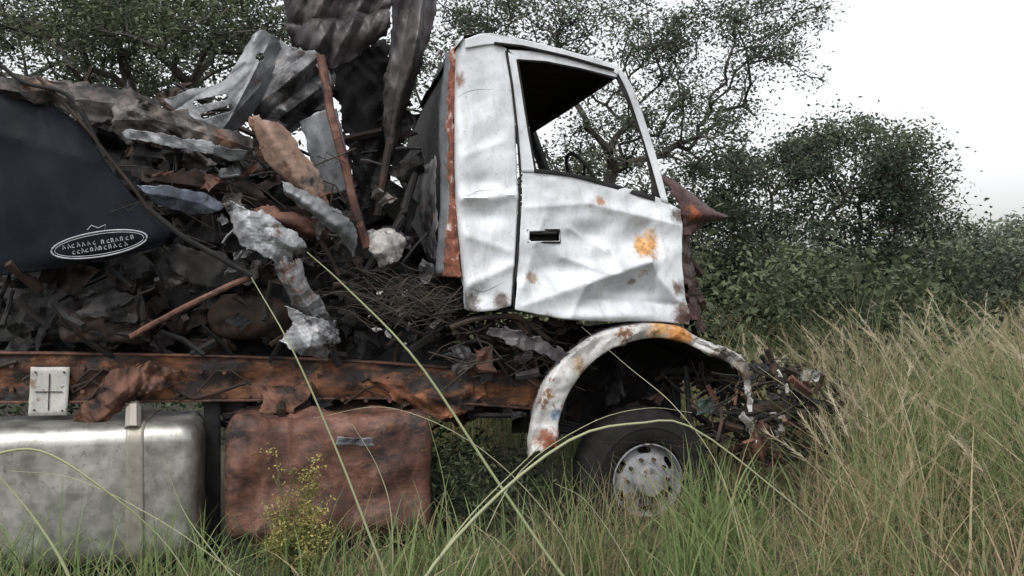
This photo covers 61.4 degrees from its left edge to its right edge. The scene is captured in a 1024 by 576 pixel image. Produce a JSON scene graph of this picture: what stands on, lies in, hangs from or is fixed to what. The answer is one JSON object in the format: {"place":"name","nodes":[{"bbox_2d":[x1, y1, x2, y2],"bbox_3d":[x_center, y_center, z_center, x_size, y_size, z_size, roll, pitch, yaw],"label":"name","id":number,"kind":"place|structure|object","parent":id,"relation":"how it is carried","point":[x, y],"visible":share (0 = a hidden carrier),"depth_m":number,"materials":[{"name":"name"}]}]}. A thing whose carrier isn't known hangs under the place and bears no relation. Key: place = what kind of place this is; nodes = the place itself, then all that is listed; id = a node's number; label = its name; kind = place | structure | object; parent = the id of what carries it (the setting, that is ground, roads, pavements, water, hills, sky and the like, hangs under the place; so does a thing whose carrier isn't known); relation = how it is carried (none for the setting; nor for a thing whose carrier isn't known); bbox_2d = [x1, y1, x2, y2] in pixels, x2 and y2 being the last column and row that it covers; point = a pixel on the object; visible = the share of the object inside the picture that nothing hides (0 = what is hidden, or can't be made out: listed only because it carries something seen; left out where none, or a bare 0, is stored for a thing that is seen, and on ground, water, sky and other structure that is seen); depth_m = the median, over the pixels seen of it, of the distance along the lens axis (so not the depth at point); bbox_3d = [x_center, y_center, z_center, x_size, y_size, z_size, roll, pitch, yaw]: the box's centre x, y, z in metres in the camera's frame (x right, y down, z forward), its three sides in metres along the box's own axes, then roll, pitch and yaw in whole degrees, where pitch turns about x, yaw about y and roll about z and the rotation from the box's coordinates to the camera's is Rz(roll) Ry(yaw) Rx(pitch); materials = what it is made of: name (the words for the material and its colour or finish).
{"place":"outdoors","nodes":[
{"label":"outdoors","id":0,"kind":"place"},
{"bbox_2d":[224,399,431,542],"bbox_3d":[-1.170,1.163,5.530,1.259,0.846,0.678,0,0,-15],"label":"rusty tank","id":1,"kind":"object","parent":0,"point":[400,450],"visible":0.81,"depth_m":5.26,"materials":[{"name":"brown metal"}]},
{"bbox_2d":[276,401,299,416],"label":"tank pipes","id":2,"kind":"object","parent":1,"relation":"on","point":[280,409],"visible":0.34,"depth_m":5.31,"materials":[{"name":"brown metal"}]},
{"bbox_2d":[335,434,373,446],"bbox_3d":[-0.957,0.926,5.232,0.237,0.076,0.026,0,0,-12],"label":"tank bracket","id":3,"kind":"object","parent":1,"relation":"attached to","point":[350,439],"visible":0.97,"depth_m":5.24,"materials":[{"name":"grey metal"}]},
{"bbox_2d":[497,308,520,311],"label":"cab floor","id":4,"kind":"structure","parent":0,"point":[510,310],"depth_m":6.01,"materials":[{"name":"metal"}]},
{"bbox_2d":[404,59,444,277],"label":"wall","id":5,"kind":"structure","parent":4,"relation":"on","point":[426,139],"depth_m":6.36,"materials":[{"name":"grey metal"}]},
{"bbox_2d":[418,156,437,261],"bbox_3d":[-0.555,-0.518,5.853,0.085,0.694,0.476,0,0,-21],"label":"wall sheet","id":6,"kind":"object","parent":5,"relation":"attached to","point":[427,193],"depth_m":5.83,"materials":[{"name":"grey metal"}]},
{"bbox_2d":[412,113,461,304],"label":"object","id":7,"kind":"object","parent":5,"relation":"attached to","point":[415,120],"visible":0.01,"depth_m":7.57,"materials":[{"name":"brown metal"}]},
{"bbox_2d":[435,52,449,274],"bbox_3d":[-0.438,-0.805,5.567,0.115,1.440,0.063,0,0,42],"label":"white edge","id":8,"kind":"object","parent":5,"relation":"attached to","point":[444,195],"visible":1,"depth_m":5.56,"materials":[{"name":"paint"}]},
{"bbox_2d":[453,38,517,310],"bbox_3d":[-0.173,-0.725,5.480,0.421,1.743,0.153,0,0,0],"label":"quarter panel","id":9,"kind":"object","parent":4,"relation":"on","point":[485,141],"visible":0.98,"depth_m":5.46,"materials":[{"name":"white paint"}]},
{"bbox_2d":[442,45,461,277],"bbox_3d":[-0.383,-0.818,5.508,0.134,1.513,0.048,0,0,9],"label":"edge strip","id":10,"kind":"object","parent":9,"relation":"attached to","point":[452,266],"visible":1,"depth_m":5.50,"materials":[{"name":"brown metal"}]},
{"bbox_2d":[459,89,497,291],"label":"panel scratches","id":11,"kind":"object","parent":9,"relation":"attached to","point":[481,190],"visible":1,"depth_m":5.44,"materials":[{"name":"metal"}]},
{"bbox_2d":[460,215,520,311],"bbox_3d":[0.069,-0.250,7.784,1.113,0.962,0.009,0,0,-14],"label":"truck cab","id":12,"kind":"object","parent":4,"relation":"on","point":[515,287],"depth_m":7.78,"materials":[{"name":"white metal"}]},
{"bbox_2d":[448,320,574,384],"bbox_3d":[0.029,0.427,5.981,0.902,0.449,0.773,0,0,0],"label":"debris draped sheet","id":13,"kind":"object","parent":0,"point":[488,379],"visible":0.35,"depth_m":5.67,"materials":[{"name":"grey metal"}]},
{"bbox_2d":[0,277,1023,575],"bbox_3d":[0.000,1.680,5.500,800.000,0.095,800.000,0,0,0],"label":"ground","id":14,"kind":"structure","parent":0,"point":[568,503],"depth_m":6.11,"materials":[{"name":"green plant"}]},
{"bbox_2d":[0,411,205,570],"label":"fuel tank","id":15,"kind":"object","parent":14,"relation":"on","point":[95,451],"visible":0.67,"depth_m":4.94,"materials":[{"name":"metal"}]},
{"bbox_2d":[124,399,142,428],"bbox_3d":[-2.245,0.753,5.123,0.091,0.157,0.332,0,0,-21],"label":"strap bracket","id":16,"kind":"object","parent":15,"relation":"on","point":[133,413],"visible":0.97,"depth_m":5.01,"materials":[{"name":"silver metal"}]},
{"bbox_2d":[125,410,157,564],"bbox_3d":[-2.257,1.201,5.287,0.096,0.847,0.662,0,0,-14],"label":"tank strap","id":17,"kind":"object","parent":15,"relation":"attached to","point":[134,493],"visible":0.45,"depth_m":4.97,"materials":[{"name":"grey metal"}]},
{"bbox_2d":[0,0,301,422],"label":"acacia tree","id":18,"kind":"object","parent":14,"relation":"on","point":[119,22],"visible":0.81,"depth_m":9.36,"materials":[{"name":"green plant"}]},
{"bbox_2d":[204,402,220,558],"bbox_3d":[-1.892,1.192,5.441,0.102,1.077,0.014,0,0,-14],"label":"tank support","id":19,"kind":"object","parent":14,"relation":"on","point":[212,425],"visible":0.71,"depth_m":5.44,"materials":[{"name":"black metal"}]},
{"bbox_2d":[0,0,431,149],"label":"acacia tree","id":20,"kind":"object","parent":14,"relation":"on","point":[166,83],"visible":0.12,"depth_m":12.40,"materials":[{"name":"green plant"}]},
{"bbox_2d":[249,442,342,575],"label":"flowering weed","id":21,"kind":"object","parent":14,"relation":"on","point":[307,522],"visible":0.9,"depth_m":4.76,"materials":[{"name":"green plant"}]},
{"bbox_2d":[0,252,935,575],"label":"long grass stalk","id":22,"kind":"object","parent":14,"relation":"on","point":[454,538],"visible":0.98,"depth_m":4.22,"materials":[{"name":"green plant"}]},
{"bbox_2d":[378,424,582,549],"bbox_3d":[-0.346,1.375,6.186,1.648,0.833,1.587,0,0,0],"label":"undergrowth shrub","id":23,"kind":"object","parent":14,"relation":"on","point":[469,481],"visible":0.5,"depth_m":5.92,"materials":[{"name":"green plant"}]},
{"bbox_2d":[394,0,612,340],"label":"acacia tree","id":24,"kind":"object","parent":14,"relation":"on","point":[496,29],"visible":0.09,"depth_m":12.22,"materials":[{"name":"green plant"}]},
{"bbox_2d":[0,203,1023,460],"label":"undergrowth shrub","id":25,"kind":"object","parent":14,"relation":"on","point":[818,293],"visible":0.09,"depth_m":9.75,"materials":[{"name":"green plant"}]},
{"bbox_2d":[386,0,850,192],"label":"acacia tree","id":26,"kind":"object","parent":14,"relation":"on","point":[614,167],"visible":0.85,"depth_m":11.12,"materials":[{"name":"green plant"}]},
{"bbox_2d":[516,134,724,324],"bbox_3d":[1.565,-0.487,14.570,4.652,4.319,3.704,0,0,0],"label":"leafy bush","id":27,"kind":"object","parent":14,"relation":"on","point":[577,170],"visible":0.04,"depth_m":14.23,"materials":[{"name":"green plant"}]},
{"bbox_2d":[571,405,710,533],"bbox_3d":[0.904,1.318,6.004,0.980,0.980,0.300,0,0,-14],"label":"tyre","id":28,"kind":"object","parent":14,"relation":"on","point":[594,448],"visible":0.59,"depth_m":5.87,"materials":[{"name":"rubber"}]},
{"bbox_2d":[612,443,681,517],"bbox_3d":[0.929,1.318,5.902,0.508,0.508,0.130,0,0,-14],"label":"rim","id":29,"kind":"object","parent":28,"relation":"on","point":[632,452],"visible":0.73,"depth_m":5.90,"materials":[{"name":"paint"}]},
{"bbox_2d":[611,443,671,510],"bbox_3d":[0.901,1.318,6.013,0.500,0.500,0.001,0,0,-14],"label":"brake drum","id":30,"kind":"object","parent":29,"relation":"attached to","point":[641,450],"visible":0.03,"depth_m":6.01,"materials":[{"name":"black metal"}]},
{"bbox_2d":[625,457,669,503],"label":"wheel nuts","id":31,"kind":"object","parent":29,"relation":"on","point":[642,460],"visible":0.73,"depth_m":5.90,"materials":[{"name":"grey metal"}]},
{"bbox_2d":[642,124,863,364],"bbox_3d":[3.714,-0.475,13.796,3.788,4.305,4.316,0,0,0],"label":"leafy bush","id":32,"kind":"object","parent":14,"relation":"on","point":[733,207],"visible":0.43,"depth_m":13.35,"materials":[{"name":"green plant"}]},
{"bbox_2d":[517,217,1023,316],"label":"distant treeline","id":33,"kind":"object","parent":14,"relation":"on","point":[1020,301],"depth_m":52.00,"materials":[{"name":"green plant"}]},
{"bbox_2d":[740,90,1012,379],"bbox_3d":[6.319,-0.875,14.842,4.980,5.122,4.271,0,0,0],"label":"leafy bush","id":34,"kind":"object","parent":14,"relation":"on","point":[888,188],"visible":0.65,"depth_m":14.33,"materials":[{"name":"green plant"}]},
{"bbox_2d":[899,207,1023,344],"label":"leafy bush","id":35,"kind":"object","parent":14,"relation":"on","point":[1013,258],"visible":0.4,"depth_m":23.67,"materials":[{"name":"green plant"}]},
{"bbox_2d":[0,0,1023,291],"label":"sky","id":36,"kind":"structure","parent":0,"point":[961,62],"materials":[{"name":"white"}]},
{"bbox_2d":[203,311,856,468],"bbox_3d":[0.443,0.756,6.358,4.789,1.220,1.929,0,0,0],"label":"scrap metal","id":37,"kind":"object","parent":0,"point":[616,390],"visible":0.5,"depth_m":6.09,"materials":[{"name":"black metal"}]},
{"bbox_2d":[494,42,617,315],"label":"door seals","id":38,"kind":"object","parent":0,"point":[525,111],"depth_m":5.50,"materials":[{"name":"black rubber"}]},
{"bbox_2d":[509,50,617,78],"bbox_3d":[0.340,-1.446,5.581,0.730,0.146,0.185,0,0,0],"label":"door frame top","id":39,"kind":"object","parent":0,"point":[529,55],"depth_m":5.56,"materials":[{"name":"white metal"}]},
{"bbox_2d":[519,331,740,431],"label":"wheel house","id":40,"kind":"structure","parent":0,"point":[676,350],"depth_m":6.27,"materials":[{"name":"black metal"}]},
{"bbox_2d":[0,354,543,406],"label":"frame rail","id":41,"kind":"object","parent":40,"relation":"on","point":[329,382],"visible":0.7,"depth_m":5.46,"materials":[{"name":"brown metal"}]},
{"bbox_2d":[28,367,69,415],"bbox_3d":[-2.754,0.615,5.128,0.227,0.291,0.006,0,0,-14],"label":"marker plate","id":42,"kind":"object","parent":41,"relation":"attached to","point":[39,381],"visible":1,"depth_m":5.13,"materials":[{"name":"white metal"}]},
{"bbox_2d":[33,371,64,411],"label":"plate marks","id":43,"kind":"object","parent":42,"relation":"attached to","point":[48,391],"visible":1,"depth_m":5.12},
{"bbox_2d":[71,360,182,421],"bbox_3d":[-2.300,0.635,5.156,0.666,0.395,0.150,0,0,-21],"label":"crumpled metal sheet","id":44,"kind":"object","parent":41,"relation":"attached to","point":[123,384],"visible":0.98,"depth_m":5.15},
{"bbox_2d":[0,360,441,404],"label":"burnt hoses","id":45,"kind":"object","parent":41,"relation":"attached to","point":[175,390],"visible":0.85,"depth_m":5.35,"materials":[{"name":"black rubber"}]},
{"bbox_2d":[0,0,476,367],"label":"crumpled metal wreckage","id":46,"kind":"object","parent":41,"relation":"on","point":[69,239],"visible":0.97,"depth_m":5.32,"materials":[{"name":"paint"}]},
{"bbox_2d":[0,397,530,409],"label":"frame rail bottom flange","id":47,"kind":"object","parent":41,"relation":"attached to","point":[239,400],"visible":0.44,"depth_m":5.41,"materials":[{"name":"brown metal"}]},
{"bbox_2d":[9,364,532,406],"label":"rail rivets","id":48,"kind":"object","parent":41,"relation":"attached to","point":[83,391],"visible":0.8,"depth_m":5.39,"materials":[{"name":"brown metal"}]},
{"bbox_2d":[0,350,544,376],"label":"frame rail top flange","id":49,"kind":"object","parent":41,"relation":"attached to","point":[205,355],"visible":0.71,"depth_m":5.40,"materials":[{"name":"brown metal"}]},
{"bbox_2d":[258,382,313,414],"bbox_3d":[-1.420,0.695,5.415,0.345,0.192,0.120,0,0,-14],"label":"rail flap","id":50,"kind":"object","parent":41,"relation":"attached to","point":[291,397],"visible":0.98,"depth_m":5.41,"materials":[{"name":"brown metal"}]},
{"bbox_2d":[365,372,482,420],"bbox_3d":[-0.566,0.716,5.681,0.790,0.336,0.084,0,0,-16],"label":"rail gusset","id":51,"kind":"object","parent":41,"relation":"attached to","point":[420,391],"visible":0.9,"depth_m":5.68,"materials":[{"name":"brown metal"}]},
{"bbox_2d":[109,144,853,464],"bbox_3d":[0.099,0.175,5.782,5.310,2.212,0.702,0,0,-14],"label":"charred wiring","id":52,"kind":"object","parent":41,"relation":"on","point":[457,304],"visible":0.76,"depth_m":5.57,"materials":[{"name":"metal"}]},
{"bbox_2d":[472,346,497,371],"bbox_3d":[-0.176,0.459,5.560,0.180,0.169,0.046,0,0,-16],"label":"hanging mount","id":53,"kind":"object","parent":52,"relation":"attached to","point":[482,354],"visible":0.98,"depth_m":5.56,"materials":[{"name":"brown metal"}]},
{"bbox_2d":[275,255,860,462],"bbox_3d":[0.619,0.558,6.298,4.581,1.606,1.829,0,0,0],"label":"brown debris burnt","id":54,"kind":"object","parent":52,"relation":"on","point":[573,414],"visible":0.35,"depth_m":6.10,"materials":[{"name":"brown metal"}]},
{"bbox_2d":[321,343,526,412],"bbox_3d":[-0.650,0.643,6.217,1.523,0.531,0.532,0,0,-14],"label":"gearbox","id":55,"kind":"object","parent":54,"relation":"on","point":[387,354],"visible":0.07,"depth_m":5.97,"materials":[{"name":"black metal"}]},
{"bbox_2d":[450,313,549,341],"bbox_3d":[-0.067,0.257,5.568,0.675,0.195,0.090,0,0,-16],"label":"brown bar","id":56,"kind":"object","parent":54,"relation":"on","point":[542,335],"visible":1,"depth_m":5.53,"materials":[{"name":"brown metal"}]},
{"bbox_2d":[511,320,680,433],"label":"wheel house back","id":57,"kind":"structure","parent":54,"relation":"on","point":[641,356],"depth_m":6.75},
{"bbox_2d":[526,321,750,458],"bbox_3d":[0.929,0.679,5.899,1.786,0.917,0.415,0,0,-14],"label":"fender","id":58,"kind":"object","parent":54,"relation":"on","point":[552,393],"visible":0.92,"depth_m":5.61,"materials":[{"name":"paint"}]},
{"bbox_2d":[490,325,567,362],"bbox_3d":[0.118,0.358,5.533,0.580,0.303,0.078,0,0,-6],"label":"scrap","id":59,"kind":"object","parent":58,"relation":"on","point":[522,339],"visible":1,"depth_m":5.52,"materials":[{"name":"grey metal"}]},
{"bbox_2d":[515,172,689,324],"bbox_3d":[0.603,-0.252,5.633,1.171,0.995,0.310,0,0,0],"label":"door skin","id":60,"kind":"object","parent":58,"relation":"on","point":[614,255],"depth_m":5.61,"materials":[{"name":"white metal"}]},
{"bbox_2d":[508,52,533,171],"bbox_3d":[0.067,-1.120,5.512,0.185,0.762,0.048,0,0,0],"label":"door frame rear","id":61,"kind":"object","parent":60,"relation":"attached to","point":[526,159],"depth_m":5.51,"materials":[{"name":"white metal"}]},
{"bbox_2d":[526,229,560,242],"bbox_3d":[0.202,-0.334,5.536,0.226,0.094,0.068,0,0,0],"label":"door handle","id":62,"kind":"object","parent":60,"relation":"attached to","point":[550,232],"visible":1,"depth_m":5.54,"materials":[{"name":"metal"}]},
{"bbox_2d":[529,231,558,240],"bbox_3d":[0.204,-0.340,5.597,0.247,0.114,0.003,0,0,-14],"label":"handle recess","id":63,"kind":"object","parent":60,"relation":"attached to","point":[543,237],"visible":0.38,"depth_m":5.60,"materials":[{"name":"black metal"}]},
{"bbox_2d":[534,169,654,200],"bbox_3d":[0.546,-0.671,5.624,0.832,0.189,0.005,0,0,-14],"label":"window seal","id":64,"kind":"object","parent":60,"relation":"attached to","point":[618,187],"depth_m":5.62,"materials":[{"name":"black rubber"}]},
{"bbox_2d":[616,75,660,198],"bbox_3d":[0.831,-1.004,5.708,0.342,0.832,0.088,0,0,0],"label":"door frame front","id":65,"kind":"object","parent":60,"relation":"attached to","point":[655,191],"depth_m":5.71,"materials":[{"name":"white metal"}]},
{"bbox_2d":[615,66,668,203],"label":"pillar","id":66,"kind":"structure","parent":60,"relation":"attached to","point":[644,133],"depth_m":5.71,"materials":[{"name":"white metal"}]},
{"bbox_2d":[696,334,756,452],"bbox_3d":[1.495,0.751,5.870,0.565,0.896,0.130,0,0,-29],"label":"front lip","id":67,"kind":"object","parent":58,"relation":"attached to","point":[735,356],"visible":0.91,"depth_m":5.86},
{"bbox_2d":[559,365,741,436],"bbox_3d":[1.009,0.858,6.132,1.518,0.616,0.182,0,0,-14],"label":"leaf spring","id":68,"kind":"object","parent":54,"relation":"on","point":[567,427],"visible":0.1,"depth_m":6.10,"materials":[{"name":"black metal"}]},
{"bbox_2d":[679,214,704,332],"bbox_3d":[1.253,-0.065,6.016,0.120,0.895,0.579,0,0,21],"label":"front corner","id":69,"kind":"object","parent":54,"relation":"on","point":[697,319],"visible":0.79,"depth_m":5.92,"materials":[{"name":"brown metal"}]},
{"bbox_2d":[661,172,726,235],"bbox_3d":[1.261,-0.566,6.019,0.319,0.432,0.762,0,0,26],"label":"broken visor","id":70,"kind":"object","parent":69,"relation":"on","point":[698,215],"visible":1,"depth_m":5.90,"materials":[{"name":"brown metal"}]},
{"bbox_2d":[696,397,719,416],"bbox_3d":[1.408,0.851,6.216,0.192,0.147,0.057,0,0,-22],"label":"coolant bottle","id":71,"kind":"object","parent":54,"relation":"on","point":[704,404],"visible":0.69,"depth_m":6.20,"materials":[{"name":"green plastic"}]},
{"bbox_2d":[726,401,853,439],"bbox_3d":[2.045,0.989,6.268,1.094,0.368,0.657,0,0,0],"label":"bumper bar","id":72,"kind":"object","parent":54,"relation":"on","point":[759,407],"visible":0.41,"depth_m":6.11,"materials":[{"name":"black metal"}]},
{"bbox_2d":[802,381,812,431],"bbox_3d":[2.186,0.866,6.370,0.076,0.405,0.125,0,0,34],"label":"front post","id":73,"kind":"object","parent":54,"relation":"on","point":[806,383],"visible":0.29,"depth_m":6.33,"materials":[{"name":"brown metal"}]},
{"bbox_2d":[799,370,821,381],"bbox_3d":[2.164,0.633,6.241,0.206,0.086,0.034,0,0,-16],"label":"white shard","id":74,"kind":"object","parent":54,"relation":"on","point":[802,376],"visible":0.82,"depth_m":6.23,"materials":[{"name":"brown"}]},
{"bbox_2d":[684,279,697,328],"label":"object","id":75,"kind":"object","parent":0,"point":[688,300],"visible":0.19,"depth_m":6.15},
{"bbox_2d":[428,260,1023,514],"bbox_3d":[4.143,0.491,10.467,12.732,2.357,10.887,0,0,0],"label":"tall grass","id":76,"kind":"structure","parent":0,"point":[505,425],"depth_m":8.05,"materials":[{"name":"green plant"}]},
{"bbox_2d":[470,294,1023,366],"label":"tall grass","id":77,"kind":"structure","parent":0,"point":[995,315],"depth_m":24.44,"materials":[{"name":"green plant"}]},
{"bbox_2d":[746,420,784,467],"bbox_3d":[1.788,1.079,6.079,0.348,0.416,0.280,0,0,0],"label":"bumper plate","id":78,"kind":"object","parent":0,"point":[759,436],"visible":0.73,"depth_m":6.05,"materials":[{"name":"metal"}]},
{"bbox_2d":[706,351,847,467],"bbox_3d":[2.027,0.924,6.573,1.352,0.950,1.367,0,0,0],"label":"scrap metal","id":79,"kind":"object","parent":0,"point":[802,387],"visible":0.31,"depth_m":6.04,"materials":[{"name":"brown metal"}]},
{"bbox_2d":[739,373,819,437],"bbox_3d":[1.896,0.902,6.093,0.681,0.581,0.394,0,0,0],"label":"scrap metal","id":80,"kind":"object","parent":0,"point":[743,418],"visible":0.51,"depth_m":6.00,"materials":[{"name":"silver metal"}]},
{"bbox_2d":[773,371,788,421],"bbox_3d":[1.962,0.785,6.198,0.270,0.385,0.319,0,0,0],"label":"scrap metal","id":81,"kind":"object","parent":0,"point":[786,389],"visible":0.6,"depth_m":6.14,"materials":[{"name":"silver metal"}]},
{"bbox_2d":[817,419,851,454],"bbox_3d":[2.363,1.113,6.339,0.353,0.314,0.224,0,0,0],"label":"bumper end","id":82,"kind":"object","parent":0,"point":[823,437],"visible":0.33,"depth_m":6.30,"materials":[{"name":"metal"}]},
{"bbox_2d":[690,290,1023,575],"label":"seeding grass","id":83,"kind":"structure","parent":0,"point":[963,421],"depth_m":6.12,"materials":[{"name":"plant"}]},
{"bbox_3d":[0.616,-0.567,6.779,0.716,0.151,2.011,0,0,0],"label":"dashboard","id":84,"kind":"object","parent":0,"visible":0},
{"bbox_2d":[529,76,614,169],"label":"pillar","id":85,"kind":"structure","parent":84,"relation":"on","point":[540,158],"depth_m":7.08,"materials":[{"name":"black metal"}]},
{"bbox_2d":[414,32,619,127],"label":"roof panel","id":86,"kind":"structure","parent":85,"relation":"on","point":[548,89],"depth_m":6.39,"materials":[{"name":"metal"}]},
{"bbox_2d":[465,33,618,73],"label":"roof side","id":87,"kind":"structure","parent":86,"relation":"attached to","point":[482,39],"depth_m":5.50,"materials":[{"name":"white paint"}]},
{"bbox_2d":[565,152,595,178],"bbox_3d":[0.521,-0.688,6.205,0.381,0.566,0.387,0,0,33],"label":"steering wheel","id":88,"kind":"object","parent":84,"relation":"attached to","point":[582,161],"visible":0.36,"depth_m":6.05,"materials":[{"name":"black plastic"}]}
]}

